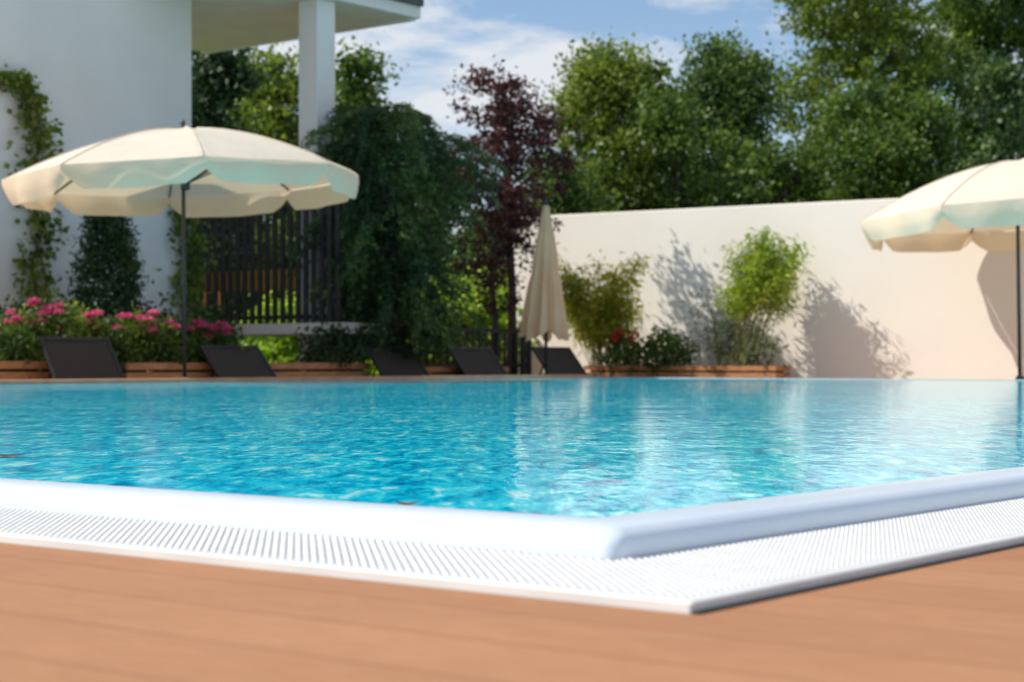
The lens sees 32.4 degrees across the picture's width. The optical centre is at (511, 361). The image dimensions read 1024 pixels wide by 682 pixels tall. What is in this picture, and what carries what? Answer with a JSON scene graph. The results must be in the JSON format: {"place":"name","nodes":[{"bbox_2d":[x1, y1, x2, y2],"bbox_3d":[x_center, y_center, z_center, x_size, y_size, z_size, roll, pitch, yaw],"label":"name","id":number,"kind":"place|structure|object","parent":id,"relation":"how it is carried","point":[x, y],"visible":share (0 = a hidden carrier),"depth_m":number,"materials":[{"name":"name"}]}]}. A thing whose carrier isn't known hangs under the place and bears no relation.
{"place":"outdoors","nodes":[
{"label":"outdoors","id":0,"kind":"place"},
{"bbox_2d":[197,269,294,311],"bbox_3d":[-3.544,-0.860,24.127,2.420,0.720,0.800,0,0,38],"label":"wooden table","id":1,"kind":"object","parent":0,"point":[286,280],"visible":0.07,"depth_m":23.61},
{"bbox_2d":[0,378,1023,516],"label":"pool water","id":2,"kind":"structure","parent":0,"point":[590,447],"depth_m":4.72,"materials":[{"name":"blue liquid"}]},
{"bbox_2d":[0,454,21,456],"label":"floating leaf","id":3,"kind":"object","parent":2,"relation":"on","point":[6,455],"visible":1,"depth_m":3.74,"materials":[{"name":"plant"}]},
{"bbox_2d":[394,501,420,504],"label":"floating leaf","id":4,"kind":"object","parent":2,"relation":"on","point":[406,503],"visible":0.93,"depth_m":2.46,"materials":[{"name":"plant"}]},
{"bbox_2d":[0,542,1023,681],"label":"pool deck","id":5,"kind":"structure","parent":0,"point":[66,615],"depth_m":1.55,"materials":[{"name":"brown wood"}]},
{"bbox_2d":[0,466,1023,614],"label":"pool edge","id":6,"kind":"object","parent":5,"relation":"on","point":[702,559],"visible":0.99,"depth_m":2.20,"materials":[{"name":"plastic"}]},
{"bbox_2d":[192,0,1023,276],"label":"sky","id":7,"kind":"structure","parent":0,"point":[528,35],"materials":[{"name":"blue"}]},
{"label":"ground","id":8,"kind":"structure","parent":0,"visible":0},
{"bbox_2d":[192,47,281,315],"bbox_3d":[-5.344,-2.629,30.908,2.550,6.301,2.487,0,0,-28],"label":"dark conifer","id":9,"kind":"object","parent":8,"relation":"on","point":[221,81],"visible":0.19,"depth_m":30.69,"materials":[{"name":"green plant"}]},
{"bbox_2d":[226,220,351,320],"bbox_3d":[-4.051,-0.944,31.799,3.204,3.512,3.478,0,0,0],"label":"bush","id":10,"kind":"object","parent":8,"relation":"on","point":[286,252],"visible":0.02,"depth_m":31.66,"materials":[{"name":"green plant"}]},
{"bbox_2d":[226,42,353,239],"bbox_3d":[-5.196,-3.452,39.815,5.291,7.967,5.728,0,0,0],"label":"broadleaf tree","id":11,"kind":"object","parent":8,"relation":"on","point":[268,113],"visible":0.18,"depth_m":39.30,"materials":[{"name":"green plant"}]},
{"bbox_2d":[233,290,354,362],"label":"bush","id":12,"kind":"object","parent":8,"relation":"on","point":[274,349],"visible":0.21,"depth_m":28.44,"materials":[{"name":"green plant"}]},
{"bbox_2d":[0,374,592,384],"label":"timber kerb","id":13,"kind":"structure","parent":8,"relation":"on","point":[88,381],"depth_m":18.40,"materials":[{"name":"brown wood"}]},
{"bbox_2d":[287,35,408,281],"bbox_3d":[-3.202,-3.217,36.784,3.343,7.479,3.501,0,0,0],"label":"broadleaf tree","id":14,"kind":"object","parent":8,"relation":"on","point":[357,90],"visible":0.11,"depth_m":36.66,"materials":[{"name":"green plant"}]},
{"bbox_2d":[341,178,444,369],"bbox_3d":[-2.643,-1.345,32.911,3.205,4.493,3.365,0,0,0],"label":"bush","id":15,"kind":"object","parent":8,"relation":"on","point":[379,213],"visible":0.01,"depth_m":32.48,"materials":[{"name":"green plant"}]},
{"bbox_2d":[356,295,465,375],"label":"bush","id":16,"kind":"object","parent":8,"relation":"on","point":[372,368],"visible":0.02,"depth_m":27.93,"materials":[{"name":"green plant"}]},
{"bbox_2d":[367,260,538,369],"bbox_3d":[-1.045,-0.436,28.764,3.250,2.469,2.969,0,0,-25],"label":"bush","id":17,"kind":"object","parent":8,"relation":"on","point":[487,320],"visible":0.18,"depth_m":28.21,"materials":[{"name":"green plant"}]},
{"bbox_2d":[410,136,505,278],"bbox_3d":[-1.298,-1.546,34.055,3.192,5.503,3.496,0,0,-28],"label":"bush","id":18,"kind":"object","parent":8,"relation":"on","point":[453,224],"visible":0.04,"depth_m":33.60,"materials":[{"name":"green plant"}]},
{"bbox_2d":[462,286,507,339],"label":"bush","id":19,"kind":"object","parent":8,"relation":"on","point":[506,312],"visible":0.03,"depth_m":28.95,"materials":[{"name":"green plant"}]},
{"bbox_2d":[438,197,558,283],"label":"bush","id":20,"kind":"object","parent":8,"relation":"on","point":[469,257],"visible":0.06,"depth_m":31.65,"materials":[{"name":"green plant"}]},
{"bbox_2d":[513,142,638,214],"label":"bush","id":21,"kind":"object","parent":8,"relation":"on","point":[566,200],"visible":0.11,"depth_m":34.82,"materials":[{"name":"green plant"}]},
{"bbox_2d":[526,27,710,212],"bbox_3d":[2.305,-3.342,37.851,4.894,7.742,4.782,0,0,33],"label":"broadleaf tree","id":22,"kind":"object","parent":8,"relation":"on","point":[604,81],"visible":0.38,"depth_m":37.38,"materials":[{"name":"green plant"}]},
{"bbox_2d":[614,84,762,210],"bbox_3d":[3.567,-2.446,36.986,3.423,6.685,3.460,0,0,41],"label":"bush","id":23,"kind":"object","parent":8,"relation":"on","point":[667,133],"visible":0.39,"depth_m":36.62,"materials":[{"name":"green plant"}]},
{"bbox_2d":[640,20,805,205],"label":"broadleaf tree","id":24,"kind":"object","parent":8,"relation":"on","point":[725,74],"visible":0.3,"depth_m":40.31,"materials":[{"name":"green plant"}]},
{"bbox_2d":[722,128,838,205],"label":"bush","id":25,"kind":"object","parent":8,"relation":"on","point":[775,167],"visible":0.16,"depth_m":35.82,"materials":[{"name":"green plant"}]},
{"bbox_2d":[577,377,1023,380],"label":"stone kerb","id":26,"kind":"structure","parent":8,"relation":"on","point":[802,378],"depth_m":20.68,"materials":[{"name":"grey stone"}]},
{"bbox_2d":[756,0,983,201],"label":"broadleaf tree","id":27,"kind":"object","parent":8,"relation":"on","point":[871,31],"visible":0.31,"depth_m":43.24,"materials":[{"name":"green plant"}]},
{"bbox_2d":[790,67,982,201],"bbox_3d":[7.926,-2.816,36.944,5.210,6.694,4.830,0,0,0],"label":"broadleaf tree","id":28,"kind":"object","parent":8,"relation":"on","point":[877,148],"visible":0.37,"depth_m":36.44,"materials":[{"name":"green plant"}]},
{"bbox_2d":[875,0,1023,183],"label":"broadleaf tree","id":29,"kind":"object","parent":8,"relation":"on","point":[993,31],"visible":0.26,"depth_m":45.80,"materials":[{"name":"green plant"}]},
{"bbox_2d":[943,47,1023,176],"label":"broadleaf tree","id":30,"kind":"object","parent":8,"relation":"on","point":[1001,115],"visible":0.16,"depth_m":33.78,"materials":[{"name":"green plant"}]},
{"label":"terrace","id":31,"kind":"structure","parent":0,"visible":0},
{"bbox_2d":[0,361,52,379],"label":"timber planter","id":32,"kind":"object","parent":31,"relation":"on","point":[16,371],"depth_m":18.20,"materials":[{"name":"wood"}]},
{"bbox_2d":[0,307,45,379],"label":"flowering plant","id":33,"kind":"object","parent":32,"relation":"in","point":[14,350],"visible":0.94,"depth_m":18.28,"materials":[{"name":"green plant"}]},
{"bbox_2d":[0,303,58,360],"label":"flowering plant","id":34,"kind":"object","parent":32,"relation":"in","point":[39,318],"visible":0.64,"depth_m":18.61,"materials":[{"name":"green plant"}]},
{"bbox_2d":[26,288,90,370],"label":"flowering plant","id":35,"kind":"object","parent":32,"relation":"in","point":[63,321],"visible":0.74,"depth_m":18.76,"materials":[{"name":"green plant"}]},
{"bbox_2d":[52,302,114,340],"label":"flowering plant","id":36,"kind":"object","parent":32,"relation":"in","point":[92,314],"visible":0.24,"depth_m":19.16,"materials":[{"name":"green plant"}]},
{"bbox_2d":[0,290,64,360],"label":"leafy bush","id":37,"kind":"object","parent":31,"relation":"on","point":[22,303],"visible":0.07,"depth_m":19.25,"materials":[{"name":"green plant"}]},
{"bbox_2d":[33,289,118,356],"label":"flowering bush","id":38,"kind":"object","parent":31,"relation":"on","point":[65,297],"visible":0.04,"depth_m":19.87,"materials":[{"name":"green plant"}]},
{"bbox_2d":[38,337,124,378],"bbox_3d":[-4.119,0.130,18.186,1.755,0.780,0.903,0,0,38],"label":"sun lounger","id":39,"kind":"object","parent":31,"relation":"on","point":[81,357],"visible":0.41,"depth_m":18.48,"materials":[{"name":"fabric"}]},
{"bbox_2d":[66,215,153,362],"bbox_3d":[-4.746,-0.768,20.555,1.120,2.429,1.130,0,0,0],"label":"evergreen shrub","id":40,"kind":"object","parent":31,"relation":"on","point":[112,245],"visible":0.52,"depth_m":20.38,"materials":[{"name":"green plant"}]},
{"bbox_2d":[129,297,199,362],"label":"leafy bush","id":41,"kind":"object","parent":31,"relation":"on","point":[165,309],"visible":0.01,"depth_m":20.64,"materials":[{"name":"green plant"}]},
{"bbox_2d":[2,120,358,377],"bbox_3d":[-3.407,-1.005,18.407,3.554,3.050,3.558,0,0,0],"label":"parasol","id":42,"kind":"object","parent":31,"relation":"on","point":[184,171],"visible":0.94,"depth_m":17.54,"materials":[{"name":"beige fabric"}]},
{"bbox_2d":[0,0,423,362],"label":"house","id":43,"kind":"structure","parent":31,"relation":"on","point":[102,70],"depth_m":22.54,"materials":[{"name":"paint"}]},
{"bbox_2d":[0,60,74,307],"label":"climbing vine","id":44,"kind":"object","parent":43,"relation":"attached to","point":[18,82],"visible":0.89,"depth_m":20.89,"materials":[{"name":"green plant"}]},
{"bbox_2d":[156,204,219,321],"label":"climbing vine","id":45,"kind":"object","parent":43,"relation":"attached to","point":[193,278],"visible":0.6,"depth_m":22.80,"materials":[{"name":"green plant"}]},
{"bbox_2d":[175,294,254,362],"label":"leafy bush","id":46,"kind":"object","parent":31,"relation":"on","point":[219,313],"visible":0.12,"depth_m":21.49,"materials":[{"name":"green plant"}]},
{"bbox_2d":[199,345,276,377],"bbox_3d":[-2.713,0.164,19.980,1.755,0.711,0.903,0,0,38],"label":"sun lounger","id":47,"kind":"object","parent":31,"relation":"on","point":[229,361],"visible":0.39,"depth_m":20.30,"materials":[{"name":"fabric"}]},
{"bbox_2d":[120,363,369,378],"bbox_3d":[-3.220,0.265,20.950,0.550,0.510,3.900,0,0,38],"label":"timber planter","id":48,"kind":"object","parent":31,"relation":"on","point":[157,370],"visible":0.18,"depth_m":20.35,"materials":[{"name":"wood"}]},
{"bbox_2d":[85,309,141,371],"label":"flowering plant","id":49,"kind":"object","parent":48,"relation":"in","point":[119,343],"visible":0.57,"depth_m":19.33,"materials":[{"name":"green plant"}]},
{"bbox_2d":[101,304,167,362],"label":"flowering plant","id":50,"kind":"object","parent":48,"relation":"in","point":[140,318],"visible":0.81,"depth_m":19.75,"materials":[{"name":"green plant"}]},
{"bbox_2d":[127,307,194,377],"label":"flowering plant","id":51,"kind":"object","parent":48,"relation":"in","point":[169,349],"visible":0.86,"depth_m":19.85,"materials":[{"name":"green plant"}]},
{"bbox_2d":[154,304,218,362],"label":"flowering plant","id":52,"kind":"object","parent":48,"relation":"in","point":[193,323],"visible":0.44,"depth_m":20.35,"materials":[{"name":"green plant"}]},
{"bbox_2d":[189,307,251,362],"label":"flowering plant","id":53,"kind":"object","parent":48,"relation":"in","point":[217,327],"visible":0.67,"depth_m":20.48,"materials":[{"name":"green plant"}]},
{"bbox_2d":[286,313,374,374],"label":"leafy plant","id":54,"kind":"object","parent":48,"relation":"in","point":[340,347],"visible":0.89,"depth_m":21.97,"materials":[{"name":"green plant"}]},
{"bbox_2d":[264,102,508,366],"bbox_3d":[-1.572,-1.534,22.873,2.707,3.735,2.690,0,0,45],"label":"weeping conifer","id":55,"kind":"object","parent":31,"relation":"on","point":[404,221],"visible":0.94,"depth_m":22.60,"materials":[{"name":"green plant"}]},
{"bbox_2d":[364,345,429,375],"bbox_3d":[-1.040,0.153,22.114,1.755,0.734,0.903,0,0,38],"label":"sun lounger","id":56,"kind":"object","parent":31,"relation":"on","point":[391,365],"visible":0.48,"depth_m":22.39,"materials":[{"name":"fabric"}]},
{"bbox_2d":[425,367,508,375],"bbox_3d":[-0.836,0.293,23.910,0.450,0.453,2.000,0,0,38],"label":"timber planter","id":57,"kind":"object","parent":31,"relation":"on","point":[442,371],"visible":0.06,"depth_m":23.50,"materials":[{"name":"wood"}]},
{"bbox_2d":[410,327,531,374],"bbox_3d":[-0.553,0.005,25.040,0.119,1.030,2.710,0,0,38],"label":"metal railing","id":58,"kind":"object","parent":31,"relation":"on","point":[525,364],"visible":0.41,"depth_m":25.59,"materials":[{"name":"black metal"}]},
{"bbox_2d":[447,347,507,374],"bbox_3d":[-0.025,0.161,23.408,1.755,0.719,0.903,0,0,38],"label":"sun lounger","id":59,"kind":"object","parent":31,"relation":"on","point":[478,361],"visible":0.38,"depth_m":23.73,"materials":[{"name":"fabric"}]},
{"bbox_2d":[451,199,535,356],"bbox_3d":[-0.236,-0.927,25.670,1.375,2.896,1.416,0,0,34],"label":"maple tree","id":60,"kind":"object","parent":31,"relation":"on","point":[488,281],"visible":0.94,"depth_m":25.63,"materials":[{"name":"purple plant"}]},
{"bbox_2d":[442,54,585,374],"bbox_3d":[0.028,-1.971,26.058,2.156,4.985,2.213,0,0,0],"label":"maple tree","id":61,"kind":"object","parent":31,"relation":"on","point":[507,111],"visible":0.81,"depth_m":25.82,"materials":[{"name":"purple plant"}]},
{"bbox_2d":[520,198,568,374],"bbox_3d":[0.438,-0.855,23.882,0.674,2.750,0.674,0,0,0],"label":"folded parasol","id":62,"kind":"object","parent":31,"relation":"on","point":[544,315],"visible":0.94,"depth_m":23.77,"materials":[{"name":"fabric"}]},
{"bbox_2d":[531,347,586,374],"bbox_3d":[1.108,0.153,24.935,1.755,0.734,0.903,0,0,38],"label":"sun lounger","id":63,"kind":"object","parent":31,"relation":"on","point":[563,360],"visible":0.42,"depth_m":25.27,"materials":[{"name":"fabric"}]},
{"bbox_2d":[584,366,790,377],"bbox_3d":[2.551,0.289,25.992,3.100,0.463,0.550,0,0,31],"label":"timber planter","id":64,"kind":"object","parent":31,"relation":"on","point":[717,371],"visible":0.28,"depth_m":25.60,"materials":[{"name":"wood"}]},
{"bbox_2d":[558,248,657,368],"bbox_3d":[1.266,-0.810,26.474,1.863,1.828,0.992,0,0,0],"label":"bamboo plant","id":65,"kind":"object","parent":64,"relation":"on","point":[592,318],"visible":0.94,"depth_m":26.35,"materials":[{"name":"green plant"}]},
{"bbox_2d":[593,321,646,376],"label":"flowering plant","id":66,"kind":"object","parent":64,"relation":"in","point":[620,356],"visible":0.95,"depth_m":26.23,"materials":[{"name":"green plant"}]},
{"bbox_2d":[628,323,707,376],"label":"leafy plant","id":67,"kind":"object","parent":64,"relation":"in","point":[657,352],"visible":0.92,"depth_m":25.98,"materials":[{"name":"green plant"}]},
{"bbox_2d":[669,277,781,365],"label":"bamboo plant","id":68,"kind":"object","parent":64,"relation":"in","point":[721,346],"visible":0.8,"depth_m":25.67,"materials":[{"name":"plant"}]},
{"bbox_2d":[731,325,788,374],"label":"leafy plant","id":69,"kind":"object","parent":64,"relation":"in","point":[755,350],"visible":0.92,"depth_m":25.19,"materials":[{"name":"green plant"}]},
{"bbox_2d":[711,225,815,372],"bbox_3d":[3.605,-0.890,25.346,1.524,2.187,1.112,0,0,0],"label":"bamboo plant","id":70,"kind":"object","parent":64,"relation":"in","point":[765,265],"visible":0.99,"depth_m":25.33,"materials":[{"name":"green plant"}]},
{"bbox_2d":[513,198,1023,379],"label":"garden wall","id":71,"kind":"structure","parent":31,"relation":"on","point":[865,311],"depth_m":25.60,"materials":[{"name":"white paint"}]},
{"bbox_2d":[861,152,1023,379],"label":"parasol","id":72,"kind":"object","parent":31,"relation":"on","point":[982,206],"visible":0.94,"depth_m":19.59,"materials":[{"name":"beige fabric"}]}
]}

